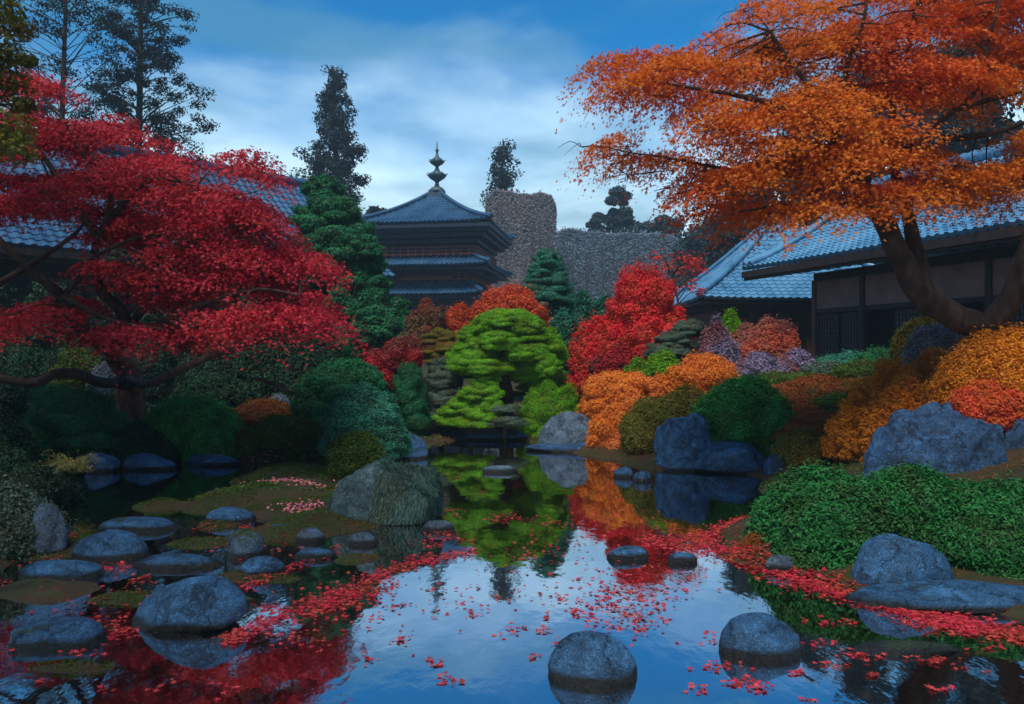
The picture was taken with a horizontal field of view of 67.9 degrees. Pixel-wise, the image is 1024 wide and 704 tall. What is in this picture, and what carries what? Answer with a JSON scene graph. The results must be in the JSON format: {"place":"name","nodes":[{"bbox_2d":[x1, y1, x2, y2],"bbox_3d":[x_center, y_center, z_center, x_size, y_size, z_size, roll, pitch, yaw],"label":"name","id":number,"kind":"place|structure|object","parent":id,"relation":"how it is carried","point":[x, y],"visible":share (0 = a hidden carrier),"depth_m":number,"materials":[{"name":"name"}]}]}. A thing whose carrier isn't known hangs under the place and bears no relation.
{"place":"outdoors","nodes":[
{"label":"outdoors","id":0,"kind":"place"},
{"bbox_2d":[0,438,88,502],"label":"clipped bush","id":1,"kind":"object","parent":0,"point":[21,466],"visible":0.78,"depth_m":8.06,"materials":[{"name":"green plant"}]},
{"bbox_2d":[181,426,240,462],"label":"clipped bush","id":2,"kind":"object","parent":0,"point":[214,442],"visible":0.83,"depth_m":10.90,"materials":[{"name":"green plant"}]},
{"bbox_2d":[422,357,463,430],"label":"layered bush","id":3,"kind":"object","parent":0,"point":[443,379],"visible":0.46,"depth_m":14.20,"materials":[{"name":"green plant"}]},
{"bbox_2d":[445,308,569,428],"bbox_3d":[-0.083,0.360,14.579,2.426,2.473,2.207,0,0,0],"label":"cloud pruned pine","id":4,"kind":"object","parent":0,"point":[526,348],"visible":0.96,"depth_m":14.02,"materials":[{"name":"green plant"}]},
{"bbox_2d":[0,440,1023,703],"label":"pond water","id":5,"kind":"structure","parent":0,"point":[536,490],"depth_m":4.62,"materials":[{"name":"blue liquid"}]},
{"bbox_2d":[7,616,105,651],"bbox_3d":[-2.505,1.580,4.221,0.486,0.172,0.360,0,0,0],"label":"rock","id":6,"kind":"object","parent":5,"relation":"in","point":[57,633],"visible":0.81,"depth_m":4.13,"materials":[{"name":"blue stone"}]},
{"bbox_2d":[39,450,104,497],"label":"variegated plant","id":7,"kind":"object","parent":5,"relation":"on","point":[67,465],"visible":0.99,"depth_m":8.27,"materials":[{"name":"beige plant"}]},
{"bbox_2d":[99,517,181,531],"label":"rock","id":8,"kind":"object","parent":5,"relation":"on","point":[145,524],"visible":0.69,"depth_m":6.79,"materials":[{"name":"grey stone"}]},
{"bbox_2d":[123,453,175,469],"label":"rock","id":9,"kind":"object","parent":5,"relation":"in","point":[145,461],"visible":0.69,"depth_m":10.30,"materials":[{"name":"grey stone"}]},
{"bbox_2d":[130,553,223,570],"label":"rock","id":10,"kind":"object","parent":5,"relation":"on","point":[166,562],"visible":0.88,"depth_m":5.63,"materials":[{"name":"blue stone"}]},
{"bbox_2d":[226,528,263,559],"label":"rock","id":11,"kind":"object","parent":5,"relation":"in","point":[244,543],"visible":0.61,"depth_m":5.90,"materials":[{"name":"stone"}]},
{"bbox_2d":[0,474,1023,702],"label":"fallen leaves","id":12,"kind":"object","parent":5,"relation":"on","point":[913,613],"depth_m":4.95,"materials":[{"name":"red plant"}]},
{"bbox_2d":[515,376,580,436],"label":"clipped bush","id":13,"kind":"object","parent":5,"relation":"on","point":[544,401],"visible":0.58,"depth_m":13.82,"materials":[{"name":"green plant"}]},
{"bbox_2d":[548,630,636,687],"bbox_3d":[0.404,1.553,3.783,0.449,0.314,0.328,0,0,0],"label":"rock","id":14,"kind":"object","parent":5,"relation":"in","point":[590,658],"visible":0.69,"depth_m":3.69,"materials":[{"name":"grey stone"}]},
{"bbox_2d":[585,389,645,449],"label":"orange azalea","id":15,"kind":"object","parent":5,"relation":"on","point":[603,425],"visible":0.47,"depth_m":11.92,"materials":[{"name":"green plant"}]},
{"bbox_2d":[614,380,705,454],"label":"clipped bush","id":16,"kind":"object","parent":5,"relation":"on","point":[640,425],"visible":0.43,"depth_m":11.21,"materials":[{"name":"green plant"}]},
{"bbox_2d":[719,612,800,660],"bbox_3d":[1.328,1.554,4.080,0.428,0.284,0.289,0,0,0],"label":"rock","id":17,"kind":"object","parent":5,"relation":"in","point":[758,636],"visible":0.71,"depth_m":4.00,"materials":[{"name":"grey stone"}]},
{"bbox_2d":[850,640,958,655],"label":"rock","id":18,"kind":"object","parent":5,"relation":"on","point":[901,648],"visible":0.94,"depth_m":4.04,"materials":[{"name":"stone"}]},
{"bbox_2d":[845,579,1023,613],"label":"rock","id":19,"kind":"object","parent":5,"relation":"in","point":[966,596],"visible":0.87,"depth_m":4.78,"materials":[{"name":"grey stone"}]},
{"bbox_2d":[0,355,1023,672],"bbox_3d":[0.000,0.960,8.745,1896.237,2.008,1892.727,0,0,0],"label":"ground","id":20,"kind":"structure","parent":0,"point":[36,591],"depth_m":7.03,"materials":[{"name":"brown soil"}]},
{"bbox_2d":[0,368,34,420],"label":"hedge plant","id":21,"kind":"object","parent":20,"relation":"on","point":[16,399],"visible":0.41,"depth_m":12.01,"materials":[{"name":"green plant"}]},
{"bbox_2d":[0,0,41,167],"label":"overhanging tree","id":22,"kind":"object","parent":20,"relation":"on","point":[12,140],"visible":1,"depth_m":7.16,"materials":[{"name":"green plant"}]},
{"bbox_2d":[0,406,45,462],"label":"clipped bush","id":23,"kind":"object","parent":20,"relation":"on","point":[15,433],"visible":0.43,"depth_m":9.58,"materials":[{"name":"green plant"}]},
{"bbox_2d":[0,338,49,395],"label":"hedge plant","id":24,"kind":"object","parent":20,"relation":"on","point":[14,358],"visible":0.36,"depth_m":15.56,"materials":[{"name":"green plant"}]},
{"bbox_2d":[0,474,79,559],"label":"shrub","id":25,"kind":"object","parent":20,"relation":"on","point":[19,505],"visible":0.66,"depth_m":5.90,"materials":[{"name":"green plant"}]},
{"bbox_2d":[30,504,67,554],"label":"rock","id":26,"kind":"object","parent":20,"relation":"on","point":[52,537],"visible":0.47,"depth_m":5.96,"materials":[{"name":"grey stone"}]},
{"bbox_2d":[2,278,103,351],"bbox_3d":[-10.917,-0.318,17.974,2.845,2.855,1.697,0,0,34],"label":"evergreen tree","id":27,"kind":"object","parent":20,"relation":"on","point":[43,292],"visible":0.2,"depth_m":17.57,"materials":[{"name":"green plant"}]},
{"bbox_2d":[19,559,104,580],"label":"rock","id":28,"kind":"object","parent":20,"relation":"on","point":[71,570],"visible":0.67,"depth_m":5.37,"materials":[{"name":"grey stone"}]},
{"bbox_2d":[0,0,126,262],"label":"broadleaf tree","id":29,"kind":"object","parent":20,"relation":"on","point":[57,33],"visible":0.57,"depth_m":26.73,"materials":[{"name":"green plant"}]},
{"bbox_2d":[41,346,104,398],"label":"clipped bush","id":30,"kind":"object","parent":20,"relation":"on","point":[68,360],"visible":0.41,"depth_m":13.40,"materials":[{"name":"green plant"}]},
{"bbox_2d":[14,379,136,462],"bbox_3d":[-6.362,0.994,10.883,1.865,1.219,1.489,0,0,0],"label":"clipped bush","id":31,"kind":"object","parent":20,"relation":"on","point":[61,419],"visible":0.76,"depth_m":10.45,"materials":[{"name":"green plant"}]},
{"bbox_2d":[33,319,180,408],"bbox_3d":[-8.657,0.390,16.503,3.662,2.222,3.084,0,0,0],"label":"hedge plant","id":32,"kind":"object","parent":20,"relation":"on","point":[154,395],"visible":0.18,"depth_m":15.82,"materials":[{"name":"green plant"}]},
{"bbox_2d":[71,529,148,561],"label":"rock","id":33,"kind":"object","parent":20,"relation":"on","point":[110,545],"visible":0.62,"depth_m":5.86,"materials":[{"name":"grey stone"}]},
{"bbox_2d":[88,170,168,339],"bbox_3d":[-9.345,-1.758,18.609,2.276,5.728,2.106,0,0,0],"label":"tree","id":34,"kind":"object","parent":20,"relation":"on","point":[129,305],"visible":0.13,"depth_m":18.24,"materials":[{"name":"green plant"}]},
{"bbox_2d":[75,418,183,467],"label":"clipped bush","id":35,"kind":"object","parent":20,"relation":"on","point":[135,437],"visible":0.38,"depth_m":10.76,"materials":[{"name":"green plant"}]},
{"bbox_2d":[79,0,220,164],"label":"conifer","id":36,"kind":"object","parent":20,"relation":"on","point":[157,56],"visible":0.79,"depth_m":29.57,"materials":[{"name":"green plant"}]},
{"bbox_2d":[0,66,371,420],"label":"maple tree","id":37,"kind":"object","parent":20,"relation":"on","point":[201,225],"visible":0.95,"depth_m":9.10,"materials":[{"name":"red plant"}]},
{"bbox_2d":[132,575,246,631],"bbox_3d":[-1.913,1.534,4.534,0.691,0.397,0.429,0,0,0],"label":"rock","id":38,"kind":"object","parent":20,"relation":"on","point":[205,603],"visible":0.74,"depth_m":4.39,"materials":[{"name":"grey stone"}]},
{"bbox_2d":[137,391,244,455],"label":"clipped bush","id":39,"kind":"object","parent":20,"relation":"on","point":[180,419],"visible":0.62,"depth_m":11.21,"materials":[{"name":"green plant"}]},
{"bbox_2d":[0,127,395,360],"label":"temple hall","id":40,"kind":"structure","parent":20,"relation":"on","point":[31,245],"depth_m":22.54,"materials":[{"name":"blue tile"}]},
{"bbox_2d":[165,368,260,407],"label":"clipped bush","id":41,"kind":"object","parent":20,"relation":"on","point":[228,389],"visible":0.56,"depth_m":13.22,"materials":[{"name":"green plant"}]},
{"bbox_2d":[171,326,270,387],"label":"hedge plant","id":42,"kind":"object","parent":20,"relation":"on","point":[243,362],"visible":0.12,"depth_m":16.14,"materials":[{"name":"green plant"}]},
{"bbox_2d":[206,507,255,523],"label":"rock","id":43,"kind":"object","parent":20,"relation":"on","point":[238,515],"visible":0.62,"depth_m":7.09,"materials":[{"name":"grey stone"}]},
{"bbox_2d":[238,556,285,574],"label":"rock","id":44,"kind":"object","parent":20,"relation":"on","point":[261,564],"visible":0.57,"depth_m":5.43,"materials":[{"name":"grey stone"}]},
{"bbox_2d":[232,396,292,427],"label":"shrub","id":45,"kind":"object","parent":20,"relation":"on","point":[254,411],"visible":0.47,"depth_m":11.93,"materials":[{"name":"orange plant"}]},
{"bbox_2d":[232,412,324,456],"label":"shrub","id":46,"kind":"object","parent":20,"relation":"on","point":[295,434],"visible":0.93,"depth_m":11.03,"materials":[{"name":"green plant"}]},
{"bbox_2d":[244,327,339,401],"bbox_3d":[-4.432,0.414,15.989,2.184,1.975,1.985,0,0,38],"label":"hedge plant","id":47,"kind":"object","parent":20,"relation":"on","point":[276,371],"visible":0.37,"depth_m":15.46,"materials":[{"name":"green plant"}]},
{"bbox_2d":[287,64,373,217],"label":"conifer","id":48,"kind":"object","parent":20,"relation":"on","point":[337,142],"visible":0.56,"depth_m":49.60,"materials":[{"name":"green plant"}]},
{"bbox_2d":[289,357,400,431],"bbox_3d":[-2.657,0.807,12.019,1.763,1.470,1.646,0,0,0],"label":"clipped bush","id":49,"kind":"object","parent":20,"relation":"on","point":[315,391],"visible":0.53,"depth_m":11.59,"materials":[{"name":"green plant"}]},
{"bbox_2d":[287,173,412,364],"bbox_3d":[-4.214,-1.840,19.619,4.120,5.969,2.324,0,0,29],"label":"clipped pine","id":50,"kind":"object","parent":20,"relation":"on","point":[328,219],"visible":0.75,"depth_m":19.05,"materials":[{"name":"green plant"}]},
{"bbox_2d":[322,428,386,478],"bbox_3d":[-1.948,1.329,9.614,0.844,0.746,0.782,0,0,0],"label":"mossy mound","id":51,"kind":"object","parent":20,"relation":"on","point":[349,453],"visible":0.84,"depth_m":9.38,"materials":[{"name":"green plant"}]},
{"bbox_2d":[316,382,412,460],"bbox_3d":[-2.046,1.110,10.590,1.391,1.384,1.361,0,0,0],"label":"clipped bush","id":52,"kind":"object","parent":20,"relation":"on","point":[363,406],"visible":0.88,"depth_m":10.29,"materials":[{"name":"teal plant"}]},
{"bbox_2d":[325,454,447,525],"bbox_3d":[-1.228,1.430,7.321,1.210,0.919,0.739,0,0,0],"label":"rock","id":53,"kind":"object","parent":20,"relation":"on","point":[384,491],"visible":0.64,"depth_m":7.11,"materials":[{"name":"stone"}]},
{"bbox_2d":[361,334,423,388],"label":"red azalea","id":54,"kind":"object","parent":20,"relation":"on","point":[392,355],"visible":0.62,"depth_m":13.98,"materials":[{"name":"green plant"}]},
{"bbox_2d":[391,360,431,435],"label":"clipped bush","id":55,"kind":"object","parent":20,"relation":"on","point":[411,388],"visible":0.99,"depth_m":13.59,"materials":[{"name":"green plant"}]},
{"bbox_2d":[398,293,445,394],"bbox_3d":[-2.105,-0.069,17.981,1.260,2.668,0.892,0,0,0],"label":"azalea mound","id":56,"kind":"object","parent":20,"relation":"on","point":[427,317],"visible":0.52,"depth_m":17.75,"materials":[{"name":"orange plant"}]},
{"bbox_2d":[361,144,515,319],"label":"pagoda","id":57,"kind":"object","parent":20,"relation":"on","point":[443,247],"visible":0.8,"depth_m":42.09,"materials":[{"name":"blue tile"}]},
{"bbox_2d":[420,327,458,365],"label":"layered bush","id":58,"kind":"object","parent":20,"relation":"on","point":[442,341],"visible":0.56,"depth_m":15.70,"materials":[{"name":"green plant"}]},
{"bbox_2d":[430,372,504,435],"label":"clipped bush","id":59,"kind":"object","parent":20,"relation":"on","point":[475,400],"visible":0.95,"depth_m":13.55,"materials":[{"name":"green plant"}]},
{"bbox_2d":[439,429,530,440],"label":"rock","id":60,"kind":"object","parent":20,"relation":"on","point":[489,434],"visible":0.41,"depth_m":13.77,"materials":[{"name":"stone"}]},
{"bbox_2d":[445,279,553,389],"bbox_3d":[-0.328,-0.243,18.582,2.788,3.055,2.011,0,0,25],"label":"azalea mound","id":61,"kind":"object","parent":20,"relation":"on","point":[460,315],"visible":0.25,"depth_m":18.18,"materials":[{"name":"red plant"}]},
{"bbox_2d":[479,138,524,207],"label":"conifer","id":62,"kind":"object","parent":20,"relation":"on","point":[503,180],"visible":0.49,"depth_m":61.71,"materials":[{"name":"green plant"}]},
{"bbox_2d":[486,403,529,441],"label":"clipped bush","id":63,"kind":"object","parent":20,"relation":"on","point":[505,420],"visible":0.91,"depth_m":13.35,"materials":[{"name":"green plant"}]},
{"bbox_2d":[485,187,556,319],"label":"tall hedge","id":64,"kind":"object","parent":20,"relation":"on","point":[528,221],"visible":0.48,"depth_m":58.28,"materials":[{"name":"grey plant"}]},
{"bbox_2d":[520,247,578,317],"bbox_3d":[0.925,-0.792,19.989,1.751,3.945,1.445,0,0,0],"label":"conical evergreen","id":65,"kind":"object","parent":20,"relation":"on","point":[546,276],"visible":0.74,"depth_m":19.64,"materials":[{"name":"teal plant"}]},
{"bbox_2d":[547,306,581,384],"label":"round bush","id":66,"kind":"object","parent":20,"relation":"on","point":[564,321],"visible":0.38,"depth_m":16.80,"materials":[{"name":"teal plant"}]},
{"bbox_2d":[538,411,591,443],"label":"rock","id":67,"kind":"object","parent":20,"relation":"on","point":[564,427],"visible":0.41,"depth_m":12.37,"materials":[{"name":"grey stone"}]},
{"bbox_2d":[567,285,612,376],"bbox_3d":[2.362,-0.644,21.996,1.908,2.794,1.393,0,0,0],"label":"tree","id":68,"kind":"object","parent":20,"relation":"on","point":[585,306],"visible":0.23,"depth_m":21.76,"materials":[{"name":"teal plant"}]},
{"bbox_2d":[598,185,642,247],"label":"broadleaf tree","id":69,"kind":"object","parent":20,"relation":"on","point":[614,220],"visible":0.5,"depth_m":71.05,"materials":[{"name":"green plant"}]},
{"bbox_2d":[576,368,665,424],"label":"orange azalea","id":70,"kind":"object","parent":20,"relation":"on","point":[602,390],"visible":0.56,"depth_m":12.44,"materials":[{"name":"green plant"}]},
{"bbox_2d":[556,226,688,301],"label":"tall hedge","id":71,"kind":"object","parent":20,"relation":"on","point":[595,266],"visible":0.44,"depth_m":64.04,"materials":[{"name":"grey plant"}]},
{"bbox_2d":[563,256,698,404],"bbox_3d":[2.646,-0.378,15.870,3.104,3.263,2.346,0,0,-20],"label":"red azalea","id":72,"kind":"object","parent":20,"relation":"on","point":[641,309],"visible":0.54,"depth_m":15.52,"materials":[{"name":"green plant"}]},
{"bbox_2d":[581,336,692,392],"bbox_3d":[2.577,0.494,15.017,2.469,1.609,1.350,0,0,-13],"label":"azalea mound","id":73,"kind":"object","parent":20,"relation":"on","point":[620,355],"visible":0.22,"depth_m":14.73,"materials":[{"name":"red plant"}]},
{"bbox_2d":[623,348,680,377],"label":"shrub","id":74,"kind":"object","parent":20,"relation":"on","point":[660,361],"visible":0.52,"depth_m":13.65,"materials":[{"name":"green plant"}]},
{"bbox_2d":[638,213,686,248],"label":"broadleaf tree","id":75,"kind":"object","parent":20,"relation":"on","point":[657,226],"visible":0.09,"depth_m":68.38,"materials":[{"name":"green plant"}]},
{"bbox_2d":[642,318,705,357],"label":"layered bush","id":76,"kind":"object","parent":20,"relation":"on","point":[680,333],"visible":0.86,"depth_m":14.64,"materials":[{"name":"green plant"}]},
{"bbox_2d":[645,248,709,311],"bbox_3d":[3.914,-0.843,18.026,1.512,3.292,1.590,0,0,11],"label":"maple sapling","id":77,"kind":"object","parent":20,"relation":"on","point":[675,272],"visible":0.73,"depth_m":17.99,"materials":[{"name":"red plant"}]},
{"bbox_2d":[654,413,710,471],"bbox_3d":[2.349,1.345,10.433,0.781,1.018,0.588,0,0,0],"label":"rock","id":78,"kind":"object","parent":20,"relation":"on","point":[680,443],"visible":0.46,"depth_m":10.27,"materials":[{"name":"grey stone"}]},
{"bbox_2d":[662,217,724,289],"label":"broadleaf tree","id":79,"kind":"object","parent":20,"relation":"on","point":[687,243],"visible":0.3,"depth_m":62.10,"materials":[{"name":"green plant"}]},
{"bbox_2d":[654,349,742,396],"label":"orange azalea","id":80,"kind":"object","parent":20,"relation":"on","point":[703,372],"visible":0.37,"depth_m":12.52,"materials":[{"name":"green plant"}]},
{"bbox_2d":[697,311,742,370],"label":"flowering bush","id":81,"kind":"object","parent":20,"relation":"on","point":[717,339],"visible":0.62,"depth_m":14.45,"materials":[{"name":"purple plant"}]},
{"bbox_2d":[694,441,767,473],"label":"rock","id":82,"kind":"object","parent":20,"relation":"on","point":[728,457],"visible":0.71,"depth_m":9.98,"materials":[{"name":"grey stone"}]},
{"bbox_2d":[694,163,790,268],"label":"conifer","id":83,"kind":"object","parent":20,"relation":"on","point":[717,253],"visible":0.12,"depth_m":41.23,"materials":[{"name":"green plant"}]},
{"bbox_2d":[689,368,797,455],"bbox_3d":[3.307,0.923,10.920,1.728,1.399,1.547,0,0,0],"label":"clipped bush","id":84,"kind":"object","parent":20,"relation":"on","point":[750,409],"visible":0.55,"depth_m":10.47,"materials":[{"name":"green plant"}]},
{"bbox_2d":[730,314,801,358],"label":"flowering bush","id":85,"kind":"object","parent":20,"relation":"on","point":[770,336],"visible":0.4,"depth_m":14.71,"materials":[{"name":"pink plant"}]},
{"bbox_2d":[673,214,874,354],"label":"garden house","id":86,"kind":"structure","parent":20,"relation":"on","point":[784,297],"depth_m":27.96,"materials":[{"name":"blue tile"}]},
{"bbox_2d":[733,348,816,376],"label":"shrub","id":87,"kind":"object","parent":20,"relation":"on","point":[756,362],"visible":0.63,"depth_m":13.76,"materials":[{"name":"purple plant"}]},
{"bbox_2d":[555,0,1023,342],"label":"maple tree","id":88,"kind":"object","parent":20,"relation":"on","point":[829,113],"visible":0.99,"depth_m":8.19,"materials":[{"name":"orange plant"}]},
{"bbox_2d":[770,410,839,438],"bbox_3d":[4.296,1.050,10.376,1.709,0.531,1.780,0,0,0],"label":"ground cover mound","id":89,"kind":"object","parent":20,"relation":"on","point":[817,421],"visible":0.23,"depth_m":10.21,"materials":[{"name":"orange plant"}]},
{"bbox_2d":[776,388,838,415],"bbox_3d":[4.327,0.887,11.584,1.940,0.651,1.898,0,0,0],"label":"ground cover mound","id":90,"kind":"object","parent":20,"relation":"on","point":[803,406],"visible":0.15,"depth_m":11.26,"materials":[{"name":"orange plant"}]},
{"bbox_2d":[771,371,866,396],"bbox_3d":[5.138,0.677,12.357,2.171,0.738,1.952,0,0,0],"label":"ground cover mound","id":91,"kind":"object","parent":20,"relation":"on","point":[818,384],"visible":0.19,"depth_m":12.15,"materials":[{"name":"orange plant"}]},
{"bbox_2d":[823,357,888,378],"bbox_3d":[6.224,0.506,13.098,1.791,0.849,1.885,0,0,0],"label":"ground cover mound","id":92,"kind":"object","parent":20,"relation":"on","point":[858,368],"visible":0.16,"depth_m":12.99,"materials":[{"name":"green plant"}]},
{"bbox_2d":[740,457,1023,580],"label":"spreading shrub","id":93,"kind":"object","parent":20,"relation":"on","point":[813,517],"visible":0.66,"depth_m":5.55,"materials":[{"name":"green plant"}]},
{"bbox_2d":[742,141,1023,358],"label":"tea house","id":94,"kind":"structure","parent":20,"relation":"on","point":[860,309],"depth_m":20.34,"materials":[{"name":"blue tile"}]},
{"bbox_2d":[819,340,952,461],"bbox_3d":[5.103,0.626,9.741,2.942,1.568,1.572,0,0,-18],"label":"golden azalea","id":95,"kind":"object","parent":20,"relation":"on","point":[859,420],"visible":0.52,"depth_m":9.24,"materials":[{"name":"orange plant"}]},
{"bbox_2d":[852,534,954,585],"bbox_3d":[2.657,1.505,5.201,0.673,0.502,0.396,0,0,0],"label":"rock","id":96,"kind":"object","parent":20,"relation":"on","point":[885,558],"visible":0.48,"depth_m":5.09,"materials":[{"name":"grey stone"}]},
{"bbox_2d":[887,313,938,365],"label":"round bush","id":97,"kind":"object","parent":20,"relation":"on","point":[903,333],"visible":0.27,"depth_m":11.67,"materials":[{"name":"green plant"}]},
{"bbox_2d":[874,40,958,264],"bbox_3d":[18.800,-6.830,34.095,7.142,14.139,4.776,0,0,-34],"label":"tree","id":98,"kind":"object","parent":20,"relation":"on","point":[943,126],"visible":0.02,"depth_m":33.05,"materials":[{"name":"green plant"}]},
{"bbox_2d":[899,321,962,365],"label":"round bush","id":99,"kind":"object","parent":20,"relation":"on","point":[941,336],"visible":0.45,"depth_m":10.59,"materials":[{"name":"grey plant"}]},
{"bbox_2d":[863,401,1007,477],"bbox_3d":[4.249,1.138,7.713,1.303,1.258,1.026,0,0,0],"label":"rock","id":100,"kind":"object","parent":20,"relation":"on","point":[947,437],"visible":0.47,"depth_m":7.53,"materials":[{"name":"grey stone"}]},
{"bbox_2d":[919,321,1023,437],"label":"golden azalea","id":101,"kind":"object","parent":20,"relation":"on","point":[995,355],"visible":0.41,"depth_m":8.65,"materials":[{"name":"orange plant"}]},
{"bbox_2d":[930,19,1023,157],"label":"conifer","id":102,"kind":"object","parent":20,"relation":"on","point":[955,147],"visible":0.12,"depth_m":31.15,"materials":[{"name":"green plant"}]},
{"bbox_2d":[0,0,1023,251],"label":"sky","id":103,"kind":"structure","parent":0,"point":[463,77],"materials":[{"name":"blue"}]},
{"bbox_2d":[767,425,831,469],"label":"clipped bush","id":104,"kind":"object","parent":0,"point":[798,446],"visible":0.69,"depth_m":9.49,"materials":[{"name":"green plant"}]},
{"bbox_2d":[946,375,1023,434],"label":"red azalea","id":105,"kind":"object","parent":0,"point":[986,402],"visible":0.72,"depth_m":8.20,"materials":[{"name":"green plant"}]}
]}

